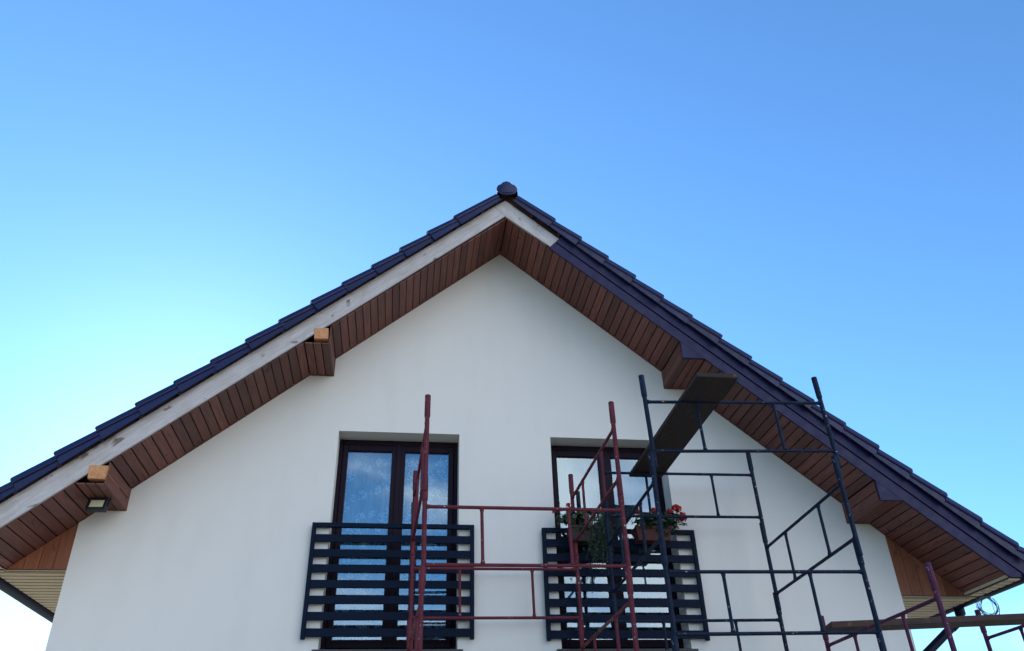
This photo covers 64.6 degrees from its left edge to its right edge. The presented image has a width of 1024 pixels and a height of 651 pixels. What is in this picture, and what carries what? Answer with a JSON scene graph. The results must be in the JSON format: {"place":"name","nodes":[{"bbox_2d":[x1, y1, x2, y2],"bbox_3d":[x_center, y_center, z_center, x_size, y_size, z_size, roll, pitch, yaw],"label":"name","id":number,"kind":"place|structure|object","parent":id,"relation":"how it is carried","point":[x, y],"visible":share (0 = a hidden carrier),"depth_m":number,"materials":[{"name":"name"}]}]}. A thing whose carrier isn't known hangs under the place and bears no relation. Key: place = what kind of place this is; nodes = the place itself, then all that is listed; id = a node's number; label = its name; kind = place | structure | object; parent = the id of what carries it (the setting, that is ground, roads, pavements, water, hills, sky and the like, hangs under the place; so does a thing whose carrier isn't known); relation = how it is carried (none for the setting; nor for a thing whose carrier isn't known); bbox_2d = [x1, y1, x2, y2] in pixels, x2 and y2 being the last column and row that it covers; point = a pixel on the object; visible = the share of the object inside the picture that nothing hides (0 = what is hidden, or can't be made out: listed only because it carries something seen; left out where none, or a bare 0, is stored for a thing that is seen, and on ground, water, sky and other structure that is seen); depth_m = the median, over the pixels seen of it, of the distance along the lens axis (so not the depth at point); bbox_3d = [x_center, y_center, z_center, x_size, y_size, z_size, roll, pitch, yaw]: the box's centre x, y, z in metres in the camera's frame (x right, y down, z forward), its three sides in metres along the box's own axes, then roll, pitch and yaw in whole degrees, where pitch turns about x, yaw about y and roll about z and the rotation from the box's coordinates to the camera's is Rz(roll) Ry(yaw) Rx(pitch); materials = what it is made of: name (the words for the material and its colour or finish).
{"place":"outdoors","nodes":[
{"label":"outdoors","id":0,"kind":"place"},
{"bbox_2d":[0,0,1023,650],"label":"sky","id":1,"kind":"structure","parent":0,"point":[833,189],"materials":[{"name":"blue"}]},
{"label":"scaffold section","id":2,"kind":"object","parent":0,"visible":0},
{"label":"scaffold section","id":3,"kind":"object","parent":2,"relation":"on","visible":0},
{"bbox_2d":[406,565,424,650],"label":"scaffold section","id":4,"kind":"object","parent":3,"relation":"on","point":[417,628],"visible":1,"depth_m":5.91,"materials":[{"name":"red paint"}]},
{"bbox_2d":[409,542,583,629],"bbox_3d":[-0.144,2.440,7.552,1.623,0.837,0.048,3,-33,-9],"label":"scaffold section","id":5,"kind":"object","parent":4,"relation":"on","point":[459,569],"visible":0.9,"depth_m":7.51,"materials":[{"name":"red paint"}]},
{"bbox_2d":[410,394,430,554],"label":"scaffold section","id":6,"kind":"object","parent":5,"relation":"on","point":[423,468],"visible":0.98,"depth_m":6.86,"materials":[{"name":"red paint"}]},
{"bbox_2d":[568,401,622,555],"bbox_3d":[0.738,1.443,7.402,0.048,0.837,1.623,4,-34,-9],"label":"scaffold section","id":7,"kind":"object","parent":5,"relation":"on","point":[613,434],"visible":1,"depth_m":7.09,"materials":[{"name":"red paint"}]},
{"bbox_2d":[421,475,632,583],"bbox_3d":[0.112,1.577,6.259,1.623,0.837,0.048,3,-33,-9],"label":"scaffold section","id":8,"kind":"object","parent":4,"relation":"on","point":[572,564],"visible":1,"depth_m":6.22,"materials":[{"name":"red paint"}]},
{"bbox_2d":[578,567,638,650],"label":"scaffold section","id":9,"kind":"object","parent":3,"relation":"on","point":[629,603],"visible":1,"depth_m":6.26,"materials":[{"name":"red paint"}]},
{"label":"scaffold section","id":10,"kind":"object","parent":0,"visible":0},
{"label":"scaffold section","id":11,"kind":"object","parent":10,"relation":"on","visible":0},
{"bbox_2d":[671,635,678,650],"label":"scaffold section","id":12,"kind":"object","parent":11,"relation":"on","point":[674,642],"visible":1,"depth_m":5.75,"materials":[{"name":"blue paint"}]},
{"bbox_2d":[611,592,788,650],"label":"scaffold section","id":13,"kind":"object","parent":12,"relation":"on","point":[779,619],"visible":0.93,"depth_m":7.43,"materials":[{"name":"blue paint"}]},
{"bbox_2d":[604,451,665,606],"bbox_3d":[1.031,1.804,6.977,0.049,0.837,1.624,3,-33,-7],"label":"scaffold section","id":14,"kind":"object","parent":13,"relation":"on","point":[653,485],"visible":0.98,"depth_m":6.67,"materials":[{"name":"blue paint"}]},
{"bbox_2d":[598,449,765,529],"bbox_3d":[1.695,1.648,8.123,1.623,0.837,0.049,2,-32,-7],"label":"scaffold section","id":15,"kind":"object","parent":14,"relation":"on","point":[711,475],"visible":0.78,"depth_m":8.12,"materials":[{"name":"blue paint"}]},
{"bbox_2d":[629,372,737,477],"bbox_3d":[1.509,0.969,7.401,0.345,0.040,2.146,3,-32,-7],"label":"scaffold plank","id":16,"kind":"object","parent":15,"relation":"on","point":[678,429],"visible":0.78,"depth_m":7.13,"materials":[{"name":"brown wood"}]},
{"bbox_2d":[638,374,841,467],"bbox_3d":[1.908,0.800,6.814,1.624,0.837,0.049,1,-32,-8],"label":"scaffold section","id":17,"kind":"object","parent":14,"relation":"on","point":[784,449],"visible":1,"depth_m":6.78,"materials":[{"name":"blue paint"}]},
{"bbox_2d":[759,455,862,608],"bbox_3d":[2.593,1.873,7.166,0.049,0.837,1.624,3,-34,-7],"label":"scaffold section","id":18,"kind":"object","parent":13,"relation":"on","point":[837,470],"visible":0.98,"depth_m":6.89,"materials":[{"name":"blue paint"}]},
{"bbox_2d":[658,538,886,648],"bbox_3d":[1.935,2.010,6.050,1.623,0.837,0.049,2,-32,-7],"label":"scaffold section","id":19,"kind":"object","parent":12,"relation":"on","point":[809,573],"visible":1,"depth_m":6.03,"materials":[{"name":"blue paint"}]},
{"bbox_2d":[876,633,886,650],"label":"scaffold section","id":20,"kind":"object","parent":11,"relation":"on","point":[881,642],"visible":1,"depth_m":5.95,"materials":[{"name":"blue paint"}]},
{"label":"scaffold section","id":21,"kind":"object","parent":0,"visible":0},
{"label":"scaffold section","id":22,"kind":"object","parent":21,"relation":"on","visible":0},
{"bbox_2d":[821,562,956,650],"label":"scaffold section","id":23,"kind":"object","parent":22,"relation":"on","point":[936,598],"visible":0.85,"depth_m":5.85,"materials":[{"name":"paint"}]},
{"bbox_2d":[974,609,1023,650],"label":"scaffold section","id":24,"kind":"object","parent":22,"relation":"on","point":[987,638],"visible":0.91,"depth_m":7.25,"materials":[{"name":"paint"}]},
{"bbox_2d":[824,613,1023,630],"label":"scaffold plank","id":25,"kind":"object","parent":24,"relation":"on","point":[963,621],"visible":0.86,"depth_m":6.60,"materials":[{"name":"brown wood"}]},
{"bbox_2d":[976,585,999,614],"bbox_3d":[4.349,2.531,7.424,0.216,0.294,0.060,3,-32,-7],"label":"wire coil","id":26,"kind":"object","parent":24,"relation":"hanging from","point":[982,610],"visible":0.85,"depth_m":7.40,"materials":[{"name":"grey metal"}]},
{"label":"ground","id":27,"kind":"structure","parent":0,"visible":0},
{"bbox_2d":[0,181,1023,650],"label":"house","id":28,"kind":"structure","parent":27,"relation":"on","point":[516,337],"depth_m":8.23,"materials":[{"name":"paint"}]},
{"bbox_2d":[85,498,111,512],"bbox_3d":[-3.764,1.624,7.358,0.196,0.145,0.062,1,-48,-4],"label":"floodlight","id":29,"kind":"object","parent":28,"relation":"attached to","point":[97,504],"visible":1,"depth_m":7.33,"materials":[{"name":"black metal"}]},
{"bbox_2d":[312,439,462,650],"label":"balcony door","id":30,"kind":"structure","parent":28,"relation":"in","point":[399,450],"depth_m":8.18,"materials":[{"name":"brown wood"}]},
{"bbox_2d":[333,453,447,639],"bbox_3d":[-1.192,2.136,8.215,1.400,2.220,0.058,3,-32,-7],"label":"curtain","id":31,"kind":"object","parent":28,"relation":"hanging from","point":[407,519],"visible":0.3,"depth_m":8.26,"materials":[{"name":"white fabric"}]},
{"bbox_2d":[565,525,596,544],"bbox_3d":[0.678,2.072,7.998,0.292,0.183,0.255,3,-32,-7],"label":"flower box","id":32,"kind":"object","parent":28,"relation":"attached to","point":[583,539],"visible":0.59,"depth_m":7.90,"materials":[{"name":"plastic"}]},
{"bbox_2d":[552,503,592,532],"bbox_3d":[0.621,1.914,8.025,0.444,0.336,0.222,3,-32,-7],"label":"geranium","id":33,"kind":"object","parent":32,"relation":"in","point":[578,516],"visible":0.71,"depth_m":8.00,"materials":[{"name":"green plant"}]},
{"bbox_2d":[583,511,614,573],"bbox_3d":[0.860,2.095,7.910,0.324,0.648,0.181,3,-32,-7],"label":"trailing plant","id":34,"kind":"object","parent":32,"relation":"hanging from","point":[598,541],"visible":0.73,"depth_m":7.90,"materials":[{"name":"green plant"}]},
{"bbox_2d":[551,445,697,650],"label":"balcony door","id":35,"kind":"structure","parent":28,"relation":"in","point":[557,452],"depth_m":8.42,"materials":[{"name":"brown wood"}]},
{"bbox_2d":[631,525,671,544],"bbox_3d":[1.387,2.096,8.090,0.382,0.173,0.255,3,-32,-7],"label":"flower box","id":36,"kind":"object","parent":28,"relation":"attached to","point":[651,534],"visible":0.73,"depth_m":7.99,"materials":[{"name":"plastic"}]},
{"bbox_2d":[630,504,686,535],"bbox_3d":[1.484,1.950,8.114,0.595,0.363,0.257,3,-32,-7],"label":"geranium","id":37,"kind":"object","parent":36,"relation":"in","point":[652,522],"visible":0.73,"depth_m":8.11,"materials":[{"name":"green plant"}]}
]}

